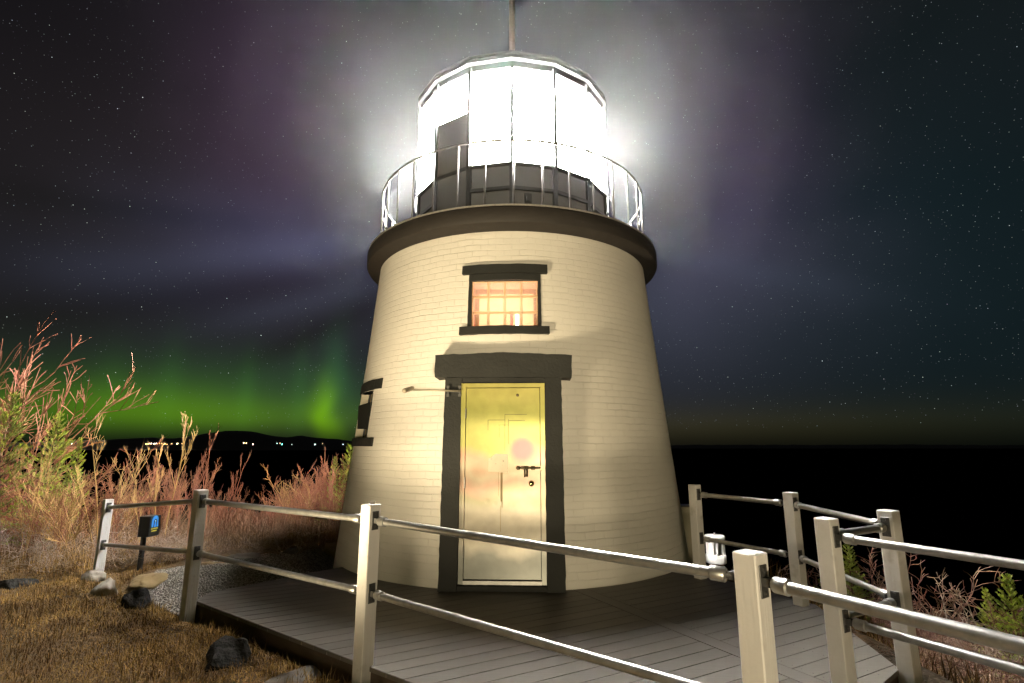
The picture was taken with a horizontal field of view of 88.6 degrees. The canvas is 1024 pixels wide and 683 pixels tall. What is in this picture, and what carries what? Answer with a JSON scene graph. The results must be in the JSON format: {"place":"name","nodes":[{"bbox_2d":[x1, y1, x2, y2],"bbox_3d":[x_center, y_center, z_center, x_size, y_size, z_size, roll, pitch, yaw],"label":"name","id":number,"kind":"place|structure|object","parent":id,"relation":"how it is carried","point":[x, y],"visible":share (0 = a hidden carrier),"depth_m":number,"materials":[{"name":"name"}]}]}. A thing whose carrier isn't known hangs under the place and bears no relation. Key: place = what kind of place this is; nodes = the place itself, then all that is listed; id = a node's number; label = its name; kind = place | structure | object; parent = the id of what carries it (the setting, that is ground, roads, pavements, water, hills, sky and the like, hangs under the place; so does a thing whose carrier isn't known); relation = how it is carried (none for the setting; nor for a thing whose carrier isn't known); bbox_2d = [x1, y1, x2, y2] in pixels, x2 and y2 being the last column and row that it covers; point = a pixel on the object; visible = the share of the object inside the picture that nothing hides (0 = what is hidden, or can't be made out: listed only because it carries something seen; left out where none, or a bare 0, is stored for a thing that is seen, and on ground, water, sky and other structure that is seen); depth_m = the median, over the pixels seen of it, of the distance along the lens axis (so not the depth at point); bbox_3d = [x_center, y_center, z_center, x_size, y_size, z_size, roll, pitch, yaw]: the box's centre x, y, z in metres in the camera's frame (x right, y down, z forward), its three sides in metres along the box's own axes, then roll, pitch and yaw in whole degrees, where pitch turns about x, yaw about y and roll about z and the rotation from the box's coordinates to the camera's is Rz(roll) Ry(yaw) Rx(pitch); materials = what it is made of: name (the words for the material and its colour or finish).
{"place":"outdoors","nodes":[
{"label":"outdoors","id":0,"kind":"place"},
{"bbox_2d":[0,525,338,574],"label":"tall dead grass","id":1,"kind":"structure","parent":0,"point":[62,559],"depth_m":7.48,"materials":[{"name":"plant"}]},
{"bbox_2d":[0,431,352,449],"bbox_3d":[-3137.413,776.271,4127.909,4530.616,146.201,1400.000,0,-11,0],"label":"hills","id":2,"kind":"structure","parent":0,"point":[229,440],"depth_m":3704.50,"materials":[{"name":"black"}]},
{"bbox_2d":[148,548,333,615],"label":"gravel path","id":3,"kind":"structure","parent":0,"point":[213,573],"depth_m":6.64,"materials":[{"name":"gravel"}]},
{"bbox_2d":[227,552,261,559],"bbox_3d":[-3.864,3.174,7.553,0.696,0.246,0.331,2,-11,-9],"label":"rock","id":4,"kind":"object","parent":3,"relation":"on","point":[245,556],"visible":0.24,"depth_m":7.53,"materials":[{"name":"stone"}]},
{"bbox_2d":[0,532,952,682],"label":"ground","id":5,"kind":"structure","parent":0,"point":[928,676],"depth_m":4.25,"materials":[{"name":"plant"}]},
{"bbox_2d":[0,578,42,589],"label":"rock","id":6,"kind":"object","parent":5,"relation":"on","point":[8,584],"visible":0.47,"depth_m":6.19,"materials":[{"name":"stone"}]},
{"bbox_2d":[0,392,51,544],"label":"spruce tree","id":7,"kind":"object","parent":5,"relation":"on","point":[3,437],"visible":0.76,"depth_m":8.07,"materials":[{"name":"green plant"}]},
{"bbox_2d":[0,519,63,571],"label":"tangled bush","id":8,"kind":"object","parent":5,"relation":"on","point":[15,546],"visible":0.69,"depth_m":7.18,"materials":[{"name":"plant"}]},
{"bbox_2d":[0,448,65,547],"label":"bare shrub","id":9,"kind":"object","parent":5,"relation":"on","point":[18,494],"visible":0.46,"depth_m":8.07,"materials":[{"name":"red plant"}]},
{"bbox_2d":[13,414,67,563],"bbox_3d":[-6.928,2.121,7.536,0.352,2.182,0.792,1,-11,-5],"label":"bare shrub","id":10,"kind":"object","parent":5,"relation":"on","point":[28,537],"visible":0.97,"depth_m":7.62,"materials":[{"name":"beige plant"}]},
{"bbox_2d":[0,508,81,572],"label":"tangled bush","id":11,"kind":"object","parent":5,"relation":"on","point":[30,547],"visible":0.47,"depth_m":7.54,"materials":[{"name":"plant"}]},
{"bbox_2d":[3,412,83,553],"bbox_3d":[-7.510,2.286,8.390,0.995,2.334,0.884,-2,-11,8],"label":"spruce tree","id":12,"kind":"object","parent":5,"relation":"on","point":[52,439],"visible":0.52,"depth_m":8.47,"materials":[{"name":"green plant"}]},
{"bbox_2d":[0,520,86,556],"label":"tangled bush","id":13,"kind":"object","parent":5,"relation":"on","point":[29,540],"visible":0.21,"depth_m":7.70,"materials":[{"name":"plant"}]},
{"bbox_2d":[0,528,94,573],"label":"tangled bush","id":14,"kind":"object","parent":5,"relation":"on","point":[46,563],"visible":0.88,"depth_m":7.04,"materials":[{"name":"plant"}]},
{"bbox_2d":[4,472,92,561],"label":"bare shrub","id":15,"kind":"object","parent":5,"relation":"on","point":[36,514],"visible":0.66,"depth_m":7.62,"materials":[{"name":"orange plant"}]},
{"bbox_2d":[21,468,77,558],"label":"bare shrub","id":16,"kind":"object","parent":5,"relation":"on","point":[56,529],"visible":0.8,"depth_m":7.56,"materials":[{"name":"red plant"}]},
{"bbox_2d":[0,312,99,520],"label":"bare shrub","id":17,"kind":"object","parent":5,"relation":"on","point":[34,398],"visible":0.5,"depth_m":9.35,"materials":[{"name":"red plant"}]},
{"bbox_2d":[2,450,125,521],"bbox_3d":[-8.744,2.860,9.467,2.140,1.746,2.644,-7,-12,30],"label":"bare shrub","id":18,"kind":"object","parent":5,"relation":"on","point":[98,472],"visible":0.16,"depth_m":10.23,"materials":[{"name":"beige plant"}]},
{"bbox_2d":[2,508,134,561],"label":"tangled bush","id":19,"kind":"object","parent":5,"relation":"on","point":[72,530],"visible":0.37,"depth_m":7.90,"materials":[{"name":"plant"}]},
{"bbox_2d":[15,531,121,568],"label":"tangled bush","id":20,"kind":"object","parent":5,"relation":"on","point":[44,556],"visible":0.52,"depth_m":7.44,"materials":[{"name":"plant"}]},
{"bbox_2d":[59,437,88,533],"bbox_3d":[-7.429,2.587,8.858,0.548,1.928,0.533,-8,-14,35],"label":"spruce tree","id":21,"kind":"object","parent":5,"relation":"on","point":[73,458],"visible":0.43,"depth_m":8.95,"materials":[{"name":"green plant"}]},
{"bbox_2d":[0,333,158,509],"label":"bare shrub","id":22,"kind":"object","parent":5,"relation":"on","point":[43,431],"visible":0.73,"depth_m":9.94,"materials":[{"name":"red plant"}]},
{"bbox_2d":[40,471,118,555],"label":"bare shrub","id":23,"kind":"object","parent":5,"relation":"on","point":[62,507],"visible":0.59,"depth_m":7.66,"materials":[{"name":"beige plant"}]},
{"bbox_2d":[0,472,164,560],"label":"bare shrub","id":24,"kind":"object","parent":5,"relation":"on","point":[55,522],"visible":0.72,"depth_m":7.54,"materials":[{"name":"beige plant"}]},
{"bbox_2d":[0,436,170,544],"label":"bare shrub","id":25,"kind":"object","parent":5,"relation":"on","point":[81,509],"visible":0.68,"depth_m":8.25,"materials":[{"name":"red plant"}]},
{"bbox_2d":[43,527,139,565],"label":"tangled bush","id":26,"kind":"object","parent":5,"relation":"on","point":[95,550],"visible":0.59,"depth_m":7.48,"materials":[{"name":"plant"}]},
{"bbox_2d":[81,569,105,581],"bbox_3d":[-5.288,2.991,6.633,0.283,0.196,0.185,1,-11,-5],"label":"rock","id":27,"kind":"object","parent":5,"relation":"on","point":[95,574],"visible":0.69,"depth_m":6.60,"materials":[{"name":"stone"}]},
{"bbox_2d":[69,488,135,539],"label":"bare shrub","id":28,"kind":"object","parent":5,"relation":"on","point":[101,506],"visible":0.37,"depth_m":8.52,"materials":[{"name":"orange plant"}]},
{"bbox_2d":[90,577,118,595],"bbox_3d":[-4.456,2.738,5.725,0.246,0.289,0.227,-7,-13,33],"label":"rock","id":29,"kind":"object","parent":5,"relation":"on","point":[107,586],"visible":0.58,"depth_m":5.68,"materials":[{"name":"stone"}]},
{"bbox_2d":[69,412,150,549],"bbox_3d":[-6.244,2.244,8.186,0.537,2.225,1.165,-3,-12,15],"label":"bare shrub","id":30,"kind":"object","parent":5,"relation":"on","point":[78,473],"visible":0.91,"depth_m":7.96,"materials":[{"name":"beige plant"}]},
{"bbox_2d":[54,519,173,572],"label":"tangled bush","id":31,"kind":"object","parent":5,"relation":"on","point":[137,557],"visible":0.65,"depth_m":7.31,"materials":[{"name":"plant"}]},
{"bbox_2d":[109,479,122,558],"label":"bare shrub","id":32,"kind":"object","parent":5,"relation":"on","point":[115,515],"visible":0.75,"depth_m":7.96,"materials":[{"name":"red plant"}]},
{"bbox_2d":[76,523,181,569],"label":"tangled bush","id":33,"kind":"object","parent":5,"relation":"on","point":[138,542],"visible":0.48,"depth_m":7.59,"materials":[{"name":"plant"}]},
{"bbox_2d":[121,588,151,609],"bbox_3d":[-3.770,2.686,5.309,0.308,0.350,0.286,-2,-11,9],"label":"rock","id":34,"kind":"object","parent":5,"relation":"on","point":[132,599],"visible":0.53,"depth_m":5.25,"materials":[{"name":"stone"}]},
{"bbox_2d":[101,466,178,530],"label":"bare shrub","id":35,"kind":"object","parent":5,"relation":"on","point":[149,489],"visible":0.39,"depth_m":9.48,"materials":[{"name":"orange plant"}]},
{"bbox_2d":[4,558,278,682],"bbox_3d":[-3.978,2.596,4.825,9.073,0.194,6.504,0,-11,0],"label":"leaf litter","id":36,"kind":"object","parent":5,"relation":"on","point":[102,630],"visible":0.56,"depth_m":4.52,"materials":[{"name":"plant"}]},
{"bbox_2d":[128,573,168,588],"bbox_3d":[-4.539,3.042,6.654,0.463,0.197,0.818,3,-12,-16],"label":"rock","id":37,"kind":"object","parent":5,"relation":"on","point":[151,580],"visible":0.73,"depth_m":6.45,"materials":[{"name":"beige stone"}]},
{"bbox_2d":[137,515,160,570],"bbox_3d":[-5.021,2.828,7.202,0.169,0.835,0.200,-1,-11,4],"label":"donation box","id":38,"kind":"object","parent":5,"relation":"on","point":[149,525],"visible":0.89,"depth_m":7.17,"materials":[{"name":"black paint"}]},
{"bbox_2d":[141,456,160,513],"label":"bare shrub","id":39,"kind":"object","parent":5,"relation":"on","point":[153,481],"visible":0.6,"depth_m":9.75,"materials":[{"name":"red plant"}]},
{"bbox_2d":[116,531,187,563],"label":"tangled bush","id":40,"kind":"object","parent":5,"relation":"on","point":[155,551],"visible":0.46,"depth_m":7.67,"materials":[{"name":"plant"}]},
{"bbox_2d":[123,536,187,562],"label":"tangled bush","id":41,"kind":"object","parent":5,"relation":"on","point":[160,553],"visible":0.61,"depth_m":7.51,"materials":[{"name":"plant"}]},
{"bbox_2d":[129,412,197,537],"bbox_3d":[-5.817,2.309,8.683,0.920,2.315,0.411,8,-14,-34],"label":"bare shrub","id":42,"kind":"object","parent":5,"relation":"on","point":[157,474],"visible":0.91,"depth_m":8.72,"materials":[{"name":"beige plant"}]},
{"bbox_2d":[127,465,200,532],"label":"bare shrub","id":43,"kind":"object","parent":5,"relation":"on","point":[165,517],"visible":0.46,"depth_m":9.74,"materials":[{"name":"red plant"}]},
{"bbox_2d":[0,497,342,555],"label":"brushwood","id":44,"kind":"object","parent":5,"relation":"on","point":[328,526],"visible":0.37,"depth_m":8.55,"materials":[{"name":"plant"}]},
{"bbox_2d":[139,458,210,532],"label":"bare shrub","id":45,"kind":"object","parent":5,"relation":"on","point":[186,483],"visible":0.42,"depth_m":10.06,"materials":[{"name":"orange plant"}]},
{"bbox_2d":[170,468,183,538],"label":"bare shrub","id":46,"kind":"object","parent":5,"relation":"on","point":[177,492],"visible":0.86,"depth_m":9.19,"materials":[{"name":"red plant"}]},
{"bbox_2d":[147,535,218,560],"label":"tangled bush","id":47,"kind":"object","parent":5,"relation":"on","point":[182,544],"visible":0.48,"depth_m":7.70,"materials":[{"name":"plant"}]},
{"bbox_2d":[151,453,221,532],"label":"bare shrub","id":48,"kind":"object","parent":5,"relation":"on","point":[185,486],"visible":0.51,"depth_m":10.06,"materials":[{"name":"orange plant"}]},
{"bbox_2d":[148,526,228,558],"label":"tangled bush","id":49,"kind":"object","parent":5,"relation":"on","point":[186,545],"visible":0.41,"depth_m":7.88,"materials":[{"name":"plant"}]},
{"bbox_2d":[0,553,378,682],"bbox_3d":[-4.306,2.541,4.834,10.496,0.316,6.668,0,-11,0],"label":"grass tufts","id":50,"kind":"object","parent":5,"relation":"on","point":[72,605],"visible":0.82,"depth_m":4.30,"materials":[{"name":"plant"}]},
{"bbox_2d":[186,423,220,542],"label":"bare shrub","id":51,"kind":"object","parent":5,"relation":"on","point":[206,472],"visible":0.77,"depth_m":9.06,"materials":[{"name":"red plant"}]},
{"bbox_2d":[176,482,232,527],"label":"bare shrub","id":52,"kind":"object","parent":5,"relation":"on","point":[210,509],"visible":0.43,"depth_m":9.82,"materials":[{"name":"orange plant"}]},
{"bbox_2d":[211,484,243,537],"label":"bare shrub","id":53,"kind":"object","parent":5,"relation":"on","point":[224,527],"visible":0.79,"depth_m":8.88,"materials":[{"name":"red plant"}]},
{"bbox_2d":[204,635,251,671],"bbox_3d":[-2.121,2.401,3.912,0.313,0.327,0.467,5,-12,-24],"label":"rock","id":54,"kind":"object","parent":5,"relation":"on","point":[224,651],"visible":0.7,"depth_m":3.87,"materials":[{"name":"stone"}]},
{"bbox_2d":[223,449,251,531],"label":"bare shrub","id":55,"kind":"object","parent":5,"relation":"on","point":[232,478],"visible":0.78,"depth_m":9.16,"materials":[{"name":"red plant"}]},
{"bbox_2d":[210,498,282,534],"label":"bare shrub","id":56,"kind":"object","parent":5,"relation":"on","point":[259,522],"visible":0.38,"depth_m":9.57,"materials":[{"name":"red plant"}]},
{"bbox_2d":[228,516,292,552],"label":"tangled bush","id":57,"kind":"object","parent":5,"relation":"on","point":[257,537],"visible":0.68,"depth_m":8.10,"materials":[{"name":"plant"}]},
{"bbox_2d":[254,480,297,531],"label":"bare shrub","id":58,"kind":"object","parent":5,"relation":"on","point":[284,498],"visible":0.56,"depth_m":10.97,"materials":[{"name":"orange plant"}]},
{"bbox_2d":[253,526,305,550],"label":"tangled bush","id":59,"kind":"object","parent":5,"relation":"on","point":[280,541],"visible":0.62,"depth_m":8.19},
{"bbox_2d":[244,516,329,555],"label":"tangled bush","id":60,"kind":"object","parent":5,"relation":"on","point":[278,534],"visible":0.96,"depth_m":7.80,"materials":[{"name":"plant"}]},
{"bbox_2d":[264,665,320,682],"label":"rock","id":61,"kind":"object","parent":5,"relation":"on","point":[284,676],"visible":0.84,"depth_m":3.57,"materials":[{"name":"stone"}]},
{"bbox_2d":[279,484,311,529],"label":"bare shrub","id":62,"kind":"object","parent":5,"relation":"on","point":[296,504],"visible":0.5,"depth_m":10.99,"materials":[{"name":"orange plant"}]},
{"bbox_2d":[260,463,343,531],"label":"bare shrub","id":63,"kind":"object","parent":5,"relation":"on","point":[308,500],"visible":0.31,"depth_m":10.99,"materials":[{"name":"beige plant"}]},
{"bbox_2d":[265,460,339,524],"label":"bare shrub","id":64,"kind":"object","parent":5,"relation":"on","point":[301,489],"visible":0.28,"depth_m":12.61,"materials":[{"name":"red plant"}]},
{"bbox_2d":[288,458,317,524],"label":"bare shrub","id":65,"kind":"object","parent":5,"relation":"on","point":[302,491],"visible":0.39,"depth_m":11.53,"materials":[{"name":"red plant"}]},
{"bbox_2d":[285,481,327,530],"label":"bare shrub","id":66,"kind":"object","parent":5,"relation":"on","point":[303,502],"visible":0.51,"depth_m":10.99,"materials":[{"name":"orange plant"}]},
{"bbox_2d":[291,463,347,527],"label":"bare shrub","id":67,"kind":"object","parent":5,"relation":"on","point":[329,496],"visible":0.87,"depth_m":10.76,"materials":[{"name":"red plant"}]},
{"bbox_2d":[305,469,334,528],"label":"bare shrub","id":68,"kind":"object","parent":5,"relation":"on","point":[311,494],"visible":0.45,"depth_m":11.47,"materials":[{"name":"red plant"}]},
{"bbox_2d":[315,456,342,525],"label":"bare shrub","id":69,"kind":"object","parent":5,"relation":"on","point":[334,468],"visible":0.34,"depth_m":11.90,"materials":[{"name":"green plant"}]},
{"bbox_2d":[321,455,337,510],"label":"bare shrub","id":70,"kind":"object","parent":5,"relation":"on","point":[330,484],"visible":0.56,"depth_m":11.47,"materials":[{"name":"red plant"}]},
{"bbox_2d":[313,453,349,531],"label":"bare shrub","id":71,"kind":"object","parent":5,"relation":"on","point":[325,489],"visible":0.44,"depth_m":11.77,"materials":[{"name":"red plant"}]},
{"bbox_2d":[326,444,352,524],"bbox_3d":[-3.625,3.280,11.558,0.917,2.028,0.944,3,-12,-15],"label":"spruce tree","id":72,"kind":"object","parent":5,"relation":"on","point":[344,468],"visible":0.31,"depth_m":11.59,"materials":[{"name":"green plant"}]},
{"bbox_2d":[333,0,689,592],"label":"lighthouse","id":73,"kind":"object","parent":5,"relation":"on","point":[511,386],"visible":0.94,"depth_m":6.29,"materials":[{"name":"paint"}]},
{"bbox_2d":[351,378,382,445],"bbox_3d":[-1.942,0.973,7.031,0.291,0.851,1.181,6,-13,-27],"label":"side window","id":74,"kind":"structure","parent":73,"relation":"in","point":[364,410],"depth_m":6.96,"materials":[{"name":"black paint"}]},
{"bbox_2d":[459,263,549,335],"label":"block window","id":75,"kind":"structure","parent":73,"relation":"in","point":[503,298],"depth_m":6.28,"materials":[{"name":"black paint"}]},
{"bbox_2d":[194,567,898,682],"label":"wooden deck","id":76,"kind":"structure","parent":5,"relation":"on","point":[681,625],"depth_m":4.15,"materials":[{"name":"wood"}]},
{"bbox_2d":[688,484,1023,682],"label":"pipe fence","id":77,"kind":"object","parent":76,"relation":"on","point":[830,534],"visible":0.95,"depth_m":3.37,"materials":[{"name":"wood"}]},
{"bbox_2d":[93,489,1023,682],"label":"pipe fence","id":78,"kind":"object","parent":5,"relation":"on","point":[751,578],"visible":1,"depth_m":2.68,"materials":[{"name":"wood"}]},
{"bbox_2d":[680,504,692,563],"bbox_3d":[2.420,2.891,7.326,0.290,1.170,0.230,0,-11,0],"label":"cabinet","id":79,"kind":"object","parent":5,"relation":"on","point":[685,509],"visible":0.09,"depth_m":7.28,"materials":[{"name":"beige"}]},
{"bbox_2d":[704,533,726,565],"bbox_3d":[5.130,5.446,13.189,0.502,1.204,0.502,0,-11,0],"label":"fog signal","id":80,"kind":"object","parent":5,"relation":"on","point":[715,554],"visible":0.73,"depth_m":13.09,"materials":[{"name":"white metal"}]},
{"bbox_2d":[768,565,936,626],"bbox_3d":[4.038,3.353,6.733,2.255,1.032,1.389,-5,-12,24],"label":"tangled bush","id":81,"kind":"object","parent":5,"relation":"on","point":[879,596],"visible":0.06,"depth_m":6.32,"materials":[{"name":"red plant"}]},
{"bbox_2d":[842,544,883,625],"bbox_3d":[3.866,2.861,5.971,0.631,1.092,0.567,5,-13,-26],"label":"spruce tree","id":82,"kind":"object","parent":5,"relation":"on","point":[849,560],"visible":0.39,"depth_m":5.97,"materials":[{"name":"green plant"}]},
{"bbox_2d":[806,547,979,657],"bbox_3d":[4.315,3.280,6.477,2.434,1.333,2.631,6,-13,-28],"label":"tangled bush","id":83,"kind":"object","parent":5,"relation":"on","point":[873,583],"visible":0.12,"depth_m":6.72,"materials":[{"name":"red plant"}]},
{"bbox_2d":[822,580,985,641],"bbox_3d":[4.022,3.069,5.742,1.740,0.889,1.624,2,-11,-10],"label":"tangled bush","id":84,"kind":"object","parent":5,"relation":"on","point":[919,629],"visible":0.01,"depth_m":5.34,"materials":[{"name":"red plant"}]},
{"bbox_2d":[876,628,963,666],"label":"tangled bush","id":85,"kind":"object","parent":5,"relation":"on","point":[929,654],"visible":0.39,"depth_m":3.84,"materials":[{"name":"red plant"}]},
{"bbox_2d":[857,599,1005,669],"bbox_3d":[3.568,2.642,4.778,1.469,0.822,1.363,-9,-15,39],"label":"tangled bush","id":86,"kind":"object","parent":5,"relation":"on","point":[943,635],"visible":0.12,"depth_m":4.66,"materials":[{"name":"red plant"}]},
{"bbox_2d":[847,553,1022,680],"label":"tangled bush","id":87,"kind":"object","parent":5,"relation":"on","point":[870,597],"visible":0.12,"depth_m":6.32,"materials":[{"name":"red plant"}]},
{"bbox_2d":[858,586,1017,682],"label":"tangled bush","id":88,"kind":"object","parent":5,"relation":"on","point":[954,611],"visible":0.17,"depth_m":5.05,"materials":[{"name":"red plant"}]},
{"bbox_2d":[866,623,1011,682],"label":"tangled bush","id":89,"kind":"object","parent":5,"relation":"on","point":[960,662],"visible":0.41,"depth_m":3.91,"materials":[{"name":"red plant"}]},
{"bbox_2d":[864,553,1020,681],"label":"tangled bush","id":90,"kind":"object","parent":5,"relation":"on","point":[923,597],"visible":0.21,"depth_m":5.85,"materials":[{"name":"red plant"}]},
{"bbox_2d":[878,568,1021,682],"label":"tangled bush","id":91,"kind":"object","parent":5,"relation":"on","point":[967,622],"visible":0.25,"depth_m":4.54,"materials":[{"name":"plant"}]},
{"bbox_2d":[878,611,1023,682],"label":"tangled bush","id":92,"kind":"object","parent":5,"relation":"on","point":[960,660],"visible":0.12,"depth_m":4.23,"materials":[{"name":"red plant"}]},
{"bbox_2d":[916,613,1022,682],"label":"tangled bush","id":93,"kind":"object","parent":5,"relation":"on","point":[957,658],"visible":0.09,"depth_m":4.45,"materials":[{"name":"red plant"}]},
{"bbox_2d":[916,599,1023,678],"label":"tangled bush","id":94,"kind":"object","parent":5,"relation":"on","point":[966,641],"visible":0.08,"depth_m":5.00,"materials":[{"name":"red plant"}]},
{"bbox_2d":[919,635,1023,682],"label":"tangled bush","id":95,"kind":"object","parent":5,"relation":"on","point":[1015,676],"visible":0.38,"depth_m":3.92,"materials":[{"name":"red plant"}]},
{"bbox_2d":[923,581,1023,682],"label":"tangled bush","id":96,"kind":"object","parent":5,"relation":"on","point":[986,647],"visible":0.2,"depth_m":4.41,"materials":[{"name":"plant"}]},
{"bbox_2d":[930,609,1023,682],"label":"tangled bush","id":97,"kind":"object","parent":5,"relation":"on","point":[991,649],"visible":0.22,"depth_m":4.75,"materials":[{"name":"red plant"}]},
{"bbox_2d":[970,587,1014,681],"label":"spruce tree","id":98,"kind":"object","parent":5,"relation":"on","point":[986,603],"visible":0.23,"depth_m":5.18,"materials":[{"name":"green plant"}]},
{"bbox_2d":[990,573,1023,680],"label":"spruce tree","id":99,"kind":"object","parent":5,"relation":"on","point":[1011,606],"visible":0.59,"depth_m":4.91,"materials":[{"name":"green plant"}]},
{"bbox_2d":[0,449,1023,652],"bbox_3d":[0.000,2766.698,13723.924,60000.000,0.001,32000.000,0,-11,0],"label":"sea","id":100,"kind":"structure","parent":0,"point":[969,500],"depth_m":306.94,"materials":[{"name":"black liquid"}]},
{"bbox_2d":[0,0,1023,444],"label":"sky","id":101,"kind":"structure","parent":0,"point":[832,190],"materials":[{"name":"black"}]},
{"bbox_2d":[770,560,1017,682],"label":"slope grass","id":102,"kind":"structure","parent":0,"point":[939,672],"depth_m":3.77,"materials":[{"name":"plant"}]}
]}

